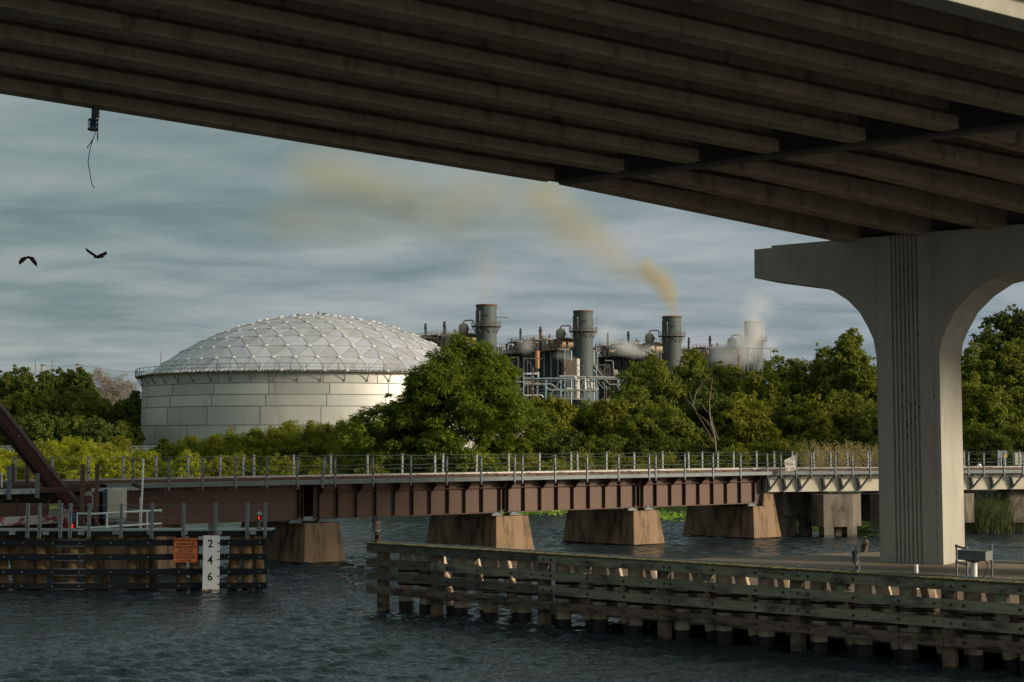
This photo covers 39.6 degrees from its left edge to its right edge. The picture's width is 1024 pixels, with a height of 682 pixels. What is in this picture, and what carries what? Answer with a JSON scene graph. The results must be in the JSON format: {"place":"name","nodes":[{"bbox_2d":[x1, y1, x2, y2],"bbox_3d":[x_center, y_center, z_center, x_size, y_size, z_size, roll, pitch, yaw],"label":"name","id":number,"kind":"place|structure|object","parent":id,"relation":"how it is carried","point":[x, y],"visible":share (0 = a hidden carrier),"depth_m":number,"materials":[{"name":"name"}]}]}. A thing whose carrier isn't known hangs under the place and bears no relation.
{"place":"outdoors","nodes":[
{"label":"outdoors","id":0,"kind":"place"},
{"bbox_2d":[18,524,181,568],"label":"pivot pier","id":1,"kind":"structure","parent":0,"point":[122,564],"depth_m":60.57,"materials":[{"name":"brown concrete"}]},
{"bbox_2d":[4,449,1013,529],"bbox_3d":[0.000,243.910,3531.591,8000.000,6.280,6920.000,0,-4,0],"label":"ground","id":2,"kind":"structure","parent":0,"point":[676,509],"depth_m":107.09,"materials":[{"name":"green plant"}]},
{"bbox_2d":[0,371,19,403],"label":"evergreen tree","id":3,"kind":"object","parent":2,"relation":"on","point":[8,385],"visible":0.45,"depth_m":256.75,"materials":[{"name":"green plant"}]},
{"bbox_2d":[3,384,54,419],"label":"woodland tree","id":4,"kind":"object","parent":2,"relation":"on","point":[20,409],"visible":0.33,"depth_m":231.01,"materials":[{"name":"green plant"}]},
{"bbox_2d":[3,411,69,448],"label":"woodland tree","id":5,"kind":"object","parent":2,"relation":"on","point":[40,427],"visible":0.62,"depth_m":199.86,"materials":[{"name":"green plant"}]},
{"bbox_2d":[15,369,58,405],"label":"evergreen tree","id":6,"kind":"object","parent":2,"relation":"on","point":[32,386],"visible":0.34,"depth_m":255.07,"materials":[{"name":"green plant"}]},
{"bbox_2d":[35,390,76,420],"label":"woodland tree","id":7,"kind":"object","parent":2,"relation":"on","point":[57,403],"visible":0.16,"depth_m":232.70,"materials":[{"name":"green plant"}]},
{"bbox_2d":[51,412,97,442],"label":"woodland tree","id":8,"kind":"object","parent":2,"relation":"on","point":[74,429],"visible":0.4,"depth_m":202.69,"materials":[{"name":"green plant"}]},
{"bbox_2d":[54,366,96,399],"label":"evergreen tree","id":9,"kind":"object","parent":2,"relation":"on","point":[72,377],"visible":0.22,"depth_m":257.13,"materials":[{"name":"green plant"}]},
{"bbox_2d":[55,387,112,442],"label":"woodland tree","id":10,"kind":"object","parent":2,"relation":"on","point":[83,404],"visible":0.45,"depth_m":230.43,"materials":[{"name":"green plant"}]},
{"bbox_2d":[57,446,115,478],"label":"shrub","id":11,"kind":"object","parent":2,"relation":"on","point":[77,460],"visible":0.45,"depth_m":114.63,"materials":[{"name":"green plant"}]},
{"bbox_2d":[57,436,116,462],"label":"lime shrub","id":12,"kind":"object","parent":2,"relation":"on","point":[69,452],"visible":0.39,"depth_m":133.11,"materials":[{"name":"green plant"}]},
{"bbox_2d":[80,417,134,447],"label":"woodland tree","id":13,"kind":"object","parent":2,"relation":"on","point":[102,431],"visible":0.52,"depth_m":199.45,"materials":[{"name":"green plant"}]},
{"bbox_2d":[88,366,130,405],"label":"bare tree","id":14,"kind":"object","parent":2,"relation":"on","point":[103,379],"visible":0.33,"depth_m":259.82,"materials":[{"name":"grey plant"}]},
{"bbox_2d":[100,370,141,404],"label":"bare tree","id":15,"kind":"object","parent":2,"relation":"on","point":[124,390],"visible":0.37,"depth_m":261.20,"materials":[{"name":"grey plant"}]},
{"bbox_2d":[100,451,144,477],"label":"shrub","id":16,"kind":"object","parent":2,"relation":"on","point":[117,466],"visible":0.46,"depth_m":115.76,"materials":[{"name":"green plant"}]},
{"bbox_2d":[106,398,140,445],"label":"woodland tree","id":17,"kind":"object","parent":2,"relation":"on","point":[124,410],"visible":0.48,"depth_m":230.91,"materials":[{"name":"green plant"}]},
{"bbox_2d":[104,419,145,449],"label":"woodland tree","id":18,"kind":"object","parent":2,"relation":"on","point":[138,439],"visible":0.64,"depth_m":202.71,"materials":[{"name":"green plant"}]},
{"bbox_2d":[119,450,167,477],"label":"shrub","id":19,"kind":"object","parent":2,"relation":"on","point":[149,461],"visible":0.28,"depth_m":116.39,"materials":[{"name":"green plant"}]},
{"bbox_2d":[164,449,213,476],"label":"shrub","id":20,"kind":"object","parent":2,"relation":"on","point":[181,465],"visible":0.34,"depth_m":115.30,"materials":[{"name":"green plant"}]},
{"bbox_2d":[193,433,231,462],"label":"olive shrub","id":21,"kind":"object","parent":2,"relation":"on","point":[213,447],"visible":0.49,"depth_m":129.35,"materials":[{"name":"green plant"}]},
{"bbox_2d":[197,455,251,476],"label":"shrub","id":22,"kind":"object","parent":2,"relation":"on","point":[213,469],"visible":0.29,"depth_m":115.62,"materials":[{"name":"green plant"}]},
{"bbox_2d":[216,451,259,476],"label":"shrub","id":23,"kind":"object","parent":2,"relation":"on","point":[231,462],"visible":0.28,"depth_m":116.34,"materials":[{"name":"green plant"}]},
{"bbox_2d":[225,431,269,465],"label":"olive shrub","id":24,"kind":"object","parent":2,"relation":"on","point":[245,441],"visible":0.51,"depth_m":129.30,"materials":[{"name":"green plant"}]},
{"bbox_2d":[249,426,301,462],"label":"olive shrub","id":25,"kind":"object","parent":2,"relation":"on","point":[272,436],"visible":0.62,"depth_m":128.91,"materials":[{"name":"green plant"}]},
{"bbox_2d":[259,453,307,475],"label":"shrub","id":26,"kind":"object","parent":2,"relation":"on","point":[285,469],"visible":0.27,"depth_m":115.02,"materials":[{"name":"green plant"}]},
{"bbox_2d":[267,420,327,460],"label":"olive shrub","id":27,"kind":"object","parent":2,"relation":"on","point":[307,440],"visible":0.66,"depth_m":129.03,"materials":[{"name":"green plant"}]},
{"bbox_2d":[135,311,477,449],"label":"storage tank","id":28,"kind":"object","parent":2,"relation":"on","point":[302,369],"visible":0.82,"depth_m":199.73,"materials":[{"name":"metal"}]},
{"bbox_2d":[308,419,360,461],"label":"olive shrub","id":29,"kind":"object","parent":2,"relation":"on","point":[328,448],"visible":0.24,"depth_m":127.37,"materials":[{"name":"green plant"}]},
{"bbox_2d":[354,401,446,473],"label":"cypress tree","id":30,"kind":"object","parent":2,"relation":"on","point":[408,447],"visible":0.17,"depth_m":118.89,"materials":[{"name":"green plant"}]},
{"bbox_2d":[330,329,558,473],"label":"cypress tree","id":31,"kind":"object","parent":2,"relation":"on","point":[469,389],"visible":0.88,"depth_m":115.63,"materials":[{"name":"green plant"}]},
{"bbox_2d":[416,320,531,427],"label":"boiler unit","id":32,"kind":"object","parent":2,"relation":"on","point":[441,338],"visible":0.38,"depth_m":390.52,"materials":[{"name":"metal"}]},
{"bbox_2d":[471,304,507,405],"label":"chimney","id":33,"kind":"object","parent":2,"relation":"on","point":[485,326],"visible":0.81,"depth_m":380.87,"materials":[{"name":"metal"}]},
{"bbox_2d":[517,393,579,440],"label":"midwood tree","id":34,"kind":"object","parent":2,"relation":"on","point":[559,414],"visible":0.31,"depth_m":125.53,"materials":[{"name":"green plant"}]},
{"bbox_2d":[503,325,620,410],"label":"boiler unit","id":35,"kind":"object","parent":2,"relation":"on","point":[552,355],"visible":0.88,"depth_m":406.63,"materials":[{"name":"grey metal"}]},
{"bbox_2d":[535,424,590,469],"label":"understory tree","id":36,"kind":"object","parent":2,"relation":"on","point":[564,445],"visible":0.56,"depth_m":119.62,"materials":[{"name":"green plant"}]},
{"bbox_2d":[566,398,596,445],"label":"midwood tree","id":37,"kind":"object","parent":2,"relation":"on","point":[577,424],"visible":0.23,"depth_m":129.34,"materials":[{"name":"green plant"}]},
{"bbox_2d":[569,310,597,408],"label":"chimney","id":38,"kind":"object","parent":2,"relation":"on","point":[582,331],"visible":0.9,"depth_m":398.98,"materials":[{"name":"metal"}]},
{"bbox_2d":[572,433,628,467],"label":"understory tree","id":39,"kind":"object","parent":2,"relation":"on","point":[612,444],"visible":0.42,"depth_m":119.82,"materials":[{"name":"green plant"}]},
{"bbox_2d":[575,395,633,446],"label":"midwood tree","id":40,"kind":"object","parent":2,"relation":"on","point":[607,414],"visible":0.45,"depth_m":126.08,"materials":[{"name":"green plant"}]},
{"bbox_2d":[613,386,659,420],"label":"canopy tree","id":41,"kind":"object","parent":2,"relation":"on","point":[639,402],"visible":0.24,"depth_m":132.60,"materials":[{"name":"green plant"}]},
{"bbox_2d":[604,413,672,457],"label":"midwood tree","id":42,"kind":"object","parent":2,"relation":"on","point":[636,427],"visible":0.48,"depth_m":122.20,"materials":[{"name":"green plant"}]},
{"bbox_2d":[618,435,659,463],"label":"understory tree","id":43,"kind":"object","parent":2,"relation":"on","point":[643,445],"visible":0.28,"depth_m":120.32,"materials":[{"name":"green plant"}]},
{"bbox_2d":[593,330,690,402],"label":"boiler unit","id":44,"kind":"object","parent":2,"relation":"on","point":[622,356],"visible":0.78,"depth_m":431.19,"materials":[{"name":"metal"}]},
{"bbox_2d":[607,349,699,435],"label":"canopy tree","id":45,"kind":"object","parent":2,"relation":"on","point":[666,385],"visible":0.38,"depth_m":141.75,"materials":[{"name":"green plant"}]},
{"bbox_2d":[658,316,685,373],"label":"chimney","id":46,"kind":"object","parent":2,"relation":"on","point":[672,335],"visible":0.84,"depth_m":417.57,"materials":[{"name":"metal"}]},
{"bbox_2d":[649,435,698,463],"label":"understory tree","id":47,"kind":"object","parent":2,"relation":"on","point":[675,448],"visible":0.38,"depth_m":119.68,"materials":[{"name":"green plant"}]},
{"bbox_2d":[646,401,710,450],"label":"midwood tree","id":48,"kind":"object","parent":2,"relation":"on","point":[672,419],"visible":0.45,"depth_m":124.57,"materials":[{"name":"green plant"}]},
{"bbox_2d":[671,347,714,396],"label":"canopy tree","id":49,"kind":"object","parent":2,"relation":"on","point":[694,359],"visible":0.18,"depth_m":151.12,"materials":[{"name":"green plant"}]},
{"bbox_2d":[680,440,714,466],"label":"understory tree","id":50,"kind":"object","parent":2,"relation":"on","point":[696,449],"visible":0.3,"depth_m":119.61,"materials":[{"name":"green plant"}]},
{"bbox_2d":[668,385,736,439],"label":"midwood tree","id":51,"kind":"object","parent":2,"relation":"on","point":[722,401],"visible":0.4,"depth_m":128.29,"materials":[{"name":"green plant"}]},
{"bbox_2d":[691,361,751,406],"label":"canopy tree","id":52,"kind":"object","parent":2,"relation":"on","point":[722,382],"visible":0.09,"depth_m":143.17,"materials":[{"name":"green plant"}]},
{"bbox_2d":[681,334,768,390],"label":"boiler unit","id":53,"kind":"object","parent":2,"relation":"on","point":[730,352],"visible":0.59,"depth_m":444.16,"materials":[{"name":"metal"}]},
{"bbox_2d":[706,442,754,467],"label":"bush","id":54,"kind":"object","parent":2,"relation":"on","point":[747,459],"visible":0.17,"depth_m":115.34,"materials":[{"name":"green plant"}]},
{"bbox_2d":[701,394,781,445],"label":"midwood tree","id":55,"kind":"object","parent":2,"relation":"on","point":[747,425],"visible":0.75,"depth_m":125.62,"materials":[{"name":"green plant"}]},
{"bbox_2d":[740,321,766,376],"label":"chimney","id":56,"kind":"object","parent":2,"relation":"on","point":[753,337],"visible":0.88,"depth_m":436.61,"materials":[{"name":"metal"}]},
{"bbox_2d":[728,368,791,413],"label":"canopy tree","id":57,"kind":"object","parent":2,"relation":"on","point":[777,387],"visible":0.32,"depth_m":139.35,"materials":[{"name":"green plant"}]},
{"bbox_2d":[742,434,777,467],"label":"bush","id":58,"kind":"object","parent":2,"relation":"on","point":[753,446],"visible":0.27,"depth_m":115.94,"materials":[{"name":"green plant"}]},
{"bbox_2d":[754,438,800,467],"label":"bush","id":59,"kind":"object","parent":2,"relation":"on","point":[778,447],"visible":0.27,"depth_m":115.16,"materials":[{"name":"green plant"}]},
{"bbox_2d":[759,348,806,407],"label":"canopy tree","id":60,"kind":"object","parent":2,"relation":"on","point":[779,368],"visible":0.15,"depth_m":145.79,"materials":[{"name":"green plant"}]},
{"bbox_2d":[756,394,818,441],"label":"midwood tree","id":61,"kind":"object","parent":2,"relation":"on","point":[776,418],"visible":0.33,"depth_m":128.37,"materials":[{"name":"green plant"}]},
{"bbox_2d":[783,357,833,425],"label":"canopy tree","id":62,"kind":"object","parent":2,"relation":"on","point":[804,383],"visible":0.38,"depth_m":141.57,"materials":[{"name":"green plant"}]},
{"bbox_2d":[775,393,848,448],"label":"midwood tree","id":63,"kind":"object","parent":2,"relation":"on","point":[828,422],"visible":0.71,"depth_m":125.97,"materials":[{"name":"green plant"}]},
{"bbox_2d":[784,440,877,466],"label":"golden reeds","id":64,"kind":"object","parent":2,"relation":"on","point":[841,458],"visible":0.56,"depth_m":103.56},
{"bbox_2d":[815,327,876,443],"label":"pecan tree","id":65,"kind":"object","parent":2,"relation":"on","point":[848,357],"visible":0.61,"depth_m":137.54,"materials":[{"name":"green plant"}]},
{"bbox_2d":[820,389,876,443],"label":"midwood tree","id":66,"kind":"object","parent":2,"relation":"on","point":[853,406],"visible":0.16,"depth_m":128.12,"materials":[{"name":"green plant"}]},
{"bbox_2d":[843,400,877,444],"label":"midwood tree","id":67,"kind":"object","parent":2,"relation":"on","point":[862,427],"visible":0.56,"depth_m":123.86,"materials":[{"name":"green plant"}]},
{"bbox_2d":[847,364,876,406],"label":"canopy tree","id":68,"kind":"object","parent":2,"relation":"on","point":[867,379],"visible":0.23,"depth_m":135.19,"materials":[{"name":"green plant"}]},
{"bbox_2d":[962,421,987,465],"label":"bank bush","id":69,"kind":"object","parent":2,"relation":"on","point":[975,432],"visible":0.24,"depth_m":100.26,"materials":[{"name":"green plant"}]},
{"bbox_2d":[961,372,997,438],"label":"vine covered tree","id":70,"kind":"object","parent":2,"relation":"on","point":[971,412],"visible":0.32,"depth_m":105.62,"materials":[{"name":"green plant"}]},
{"bbox_2d":[961,341,999,422],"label":"vine covered tree","id":71,"kind":"object","parent":2,"relation":"on","point":[967,373],"visible":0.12,"depth_m":111.73,"materials":[{"name":"green plant"}]},
{"bbox_2d":[971,341,1011,390],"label":"vine covered tree","id":72,"kind":"object","parent":2,"relation":"on","point":[985,354],"visible":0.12,"depth_m":112.67,"materials":[{"name":"green plant"}]},
{"bbox_2d":[966,422,1018,465],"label":"bank bush","id":73,"kind":"object","parent":2,"relation":"on","point":[993,442],"visible":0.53,"depth_m":98.12,"materials":[{"name":"green plant"}]},
{"bbox_2d":[963,304,1023,383],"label":"tall tree","id":74,"kind":"object","parent":2,"relation":"on","point":[1010,326],"visible":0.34,"depth_m":139.23,"materials":[{"name":"green plant"}]},
{"bbox_2d":[964,489,1023,522],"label":"trestle bent","id":75,"kind":"object","parent":2,"relation":"on","point":[1015,492],"visible":0.34,"depth_m":86.78,"materials":[{"name":"grey concrete"}]},
{"bbox_2d":[973,384,1023,433],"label":"vine covered tree","id":76,"kind":"object","parent":2,"relation":"on","point":[996,413],"visible":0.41,"depth_m":104.63,"materials":[{"name":"green plant"}]},
{"bbox_2d":[988,337,1023,407],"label":"vine covered tree","id":77,"kind":"object","parent":2,"relation":"on","point":[1014,374],"visible":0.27,"depth_m":111.76,"materials":[{"name":"green plant"}]},
{"bbox_2d":[995,386,1023,428],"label":"vine covered tree","id":78,"kind":"object","parent":2,"relation":"on","point":[1019,403],"visible":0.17,"depth_m":106.45,"materials":[{"name":"green plant"}]},
{"bbox_2d":[0,509,1023,681],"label":"river water","id":79,"kind":"structure","parent":0,"point":[309,622],"depth_m":40.50,"materials":[{"name":"blue liquid"}]},
{"bbox_2d":[239,520,345,562],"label":"concrete pier","id":80,"kind":"structure","parent":79,"relation":"in","point":[312,542],"depth_m":65.06,"materials":[{"name":"concrete"}]},
{"bbox_2d":[426,513,533,549],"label":"concrete pier","id":81,"kind":"structure","parent":79,"relation":"in","point":[498,531],"depth_m":71.26,"materials":[{"name":"concrete"}]},
{"bbox_2d":[562,509,664,544],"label":"concrete pier","id":82,"kind":"structure","parent":79,"relation":"in","point":[621,526],"depth_m":76.24,"materials":[{"name":"concrete"}]},
{"bbox_2d":[501,507,879,536],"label":"lily pads","id":83,"kind":"object","parent":79,"relation":"on","point":[670,515],"visible":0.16,"depth_m":102.32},
{"bbox_2d":[683,492,780,538],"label":"concrete pier","id":84,"kind":"structure","parent":79,"relation":"in","point":[760,520],"depth_m":81.21,"materials":[{"name":"concrete"}]},
{"bbox_2d":[0,466,1023,527],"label":"railway bridge","id":85,"kind":"structure","parent":84,"relation":"on","point":[386,495],"depth_m":69.94,"materials":[{"name":"brown paint"}]},
{"bbox_2d":[0,401,139,539],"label":"movable span","id":86,"kind":"object","parent":85,"relation":"attached to","point":[54,489],"visible":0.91,"depth_m":55.98,"materials":[{"name":"metal"}]},
{"bbox_2d":[103,489,126,527],"bbox_3d":[-15.611,6.603,55.681,0.940,1.628,0.800,0,-4,0],"label":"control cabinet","id":87,"kind":"object","parent":86,"relation":"attached to","point":[114,498],"visible":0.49,"depth_m":55.32,"materials":[{"name":"grey metal"}]},
{"bbox_2d":[14,450,1020,479],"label":"walkway fence","id":88,"kind":"object","parent":85,"relation":"on","point":[293,465],"visible":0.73,"depth_m":73.65,"materials":[{"name":"metal"}]},
{"bbox_2d":[131,452,1023,492],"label":"walkway fence","id":89,"kind":"object","parent":85,"relation":"on","point":[235,470],"visible":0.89,"depth_m":70.62,"materials":[{"name":"grey metal"}]},
{"bbox_2d":[571,552,1023,654],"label":"pier slab","id":90,"kind":"structure","parent":79,"relation":"on","point":[869,561],"depth_m":43.97,"materials":[{"name":"concrete"}]},
{"bbox_2d":[754,224,1023,564],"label":"bridge pier","id":91,"kind":"structure","parent":90,"relation":"on","point":[918,303],"depth_m":46.87,"materials":[{"name":"concrete"}]},
{"bbox_2d":[0,0,1023,241],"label":"highway bridge","id":92,"kind":"structure","parent":91,"relation":"on","point":[843,120],"depth_m":35.54,"materials":[{"name":"concrete"}]},
{"bbox_2d":[956,549,993,576],"bbox_3d":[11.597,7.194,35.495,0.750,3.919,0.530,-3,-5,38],"label":"meter box post","id":93,"kind":"object","parent":90,"relation":"on","point":[973,556],"visible":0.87,"depth_m":35.49,"materials":[{"name":"grey metal"}]},
{"bbox_2d":[966,489,1023,533],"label":"green reeds","id":94,"kind":"object","parent":79,"relation":"on","point":[996,520],"visible":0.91,"depth_m":85.01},
{"bbox_2d":[0,94,1023,401],"label":"sky","id":95,"kind":"structure","parent":0,"point":[204,232],"materials":[{"name":"grey"}]},
{"bbox_2d":[523,365,626,399],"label":"pipe rack","id":96,"kind":"object","parent":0,"point":[590,389],"visible":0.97,"depth_m":340.04,"materials":[{"name":"grey metal"}]},
{"label":"outer water","id":97,"kind":"structure","parent":0,"visible":0},
{"bbox_2d":[0,528,274,590],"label":"black fender","id":98,"kind":"object","parent":97,"relation":"in","point":[37,572],"visible":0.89,"depth_m":53.13,"materials":[{"name":"brown wood"}]},
{"bbox_2d":[76,509,161,527],"bbox_3d":[-15.079,6.945,55.553,3.277,0.827,3.271,0,-4,0],"label":"guard railing","id":99,"kind":"object","parent":98,"relation":"attached to","point":[146,524],"visible":0.77,"depth_m":54.25,"materials":[{"name":"metal"}]},
{"bbox_2d":[80,464,100,526],"bbox_3d":[-16.083,6.006,54.533,1.047,2.594,0.472,0,-4,0],"label":"access ladder","id":100,"kind":"object","parent":99,"relation":"attached to","point":[82,494],"visible":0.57,"depth_m":54.69,"materials":[{"name":"metal"}]},
{"bbox_2d":[25,503,266,537],"bbox_3d":[-13.636,6.690,53.022,8.938,1.292,0.200,0,-4,-1],"label":"cable fence","id":101,"kind":"object","parent":98,"relation":"on","point":[89,517],"visible":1,"depth_m":53.00,"materials":[{"name":"metal"}]},
{"bbox_2d":[173,538,197,561],"bbox_3d":[-12.158,7.792,52.973,0.896,0.902,0.019,0,-4,-2],"label":"warning sign","id":102,"kind":"object","parent":98,"relation":"attached to","point":[185,549],"visible":1,"depth_m":52.97,"materials":[{"name":"orange"}]},
{"bbox_2d":[202,535,219,592],"bbox_3d":[-11.186,8.434,52.865,0.619,2.389,0.058,0,-4,-2],"label":"gauge board","id":103,"kind":"object","parent":97,"relation":"in","point":[211,560],"visible":0.78,"depth_m":52.85,"materials":[{"name":"white"}]},
{"bbox_2d":[365,541,1023,675],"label":"timber fender","id":104,"kind":"object","parent":97,"relation":"in","point":[901,634],"visible":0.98,"depth_m":39.47,"materials":[{"name":"wood"}]},
{"bbox_2d":[774,492,811,535],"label":"bridge pier","id":105,"kind":"structure","parent":97,"relation":"in","point":[790,507],"depth_m":83.19,"materials":[{"name":"grey concrete"}]},
{"bbox_2d":[797,491,860,537],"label":"trestle bent","id":106,"kind":"object","parent":97,"relation":"in","point":[830,515],"visible":0.67,"depth_m":81.59,"materials":[{"name":"grey concrete"}]},
{"bbox_2d":[833,491,878,525],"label":"trestle bent","id":107,"kind":"object","parent":97,"relation":"in","point":[870,506],"visible":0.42,"depth_m":83.56,"materials":[{"name":"grey concrete"}]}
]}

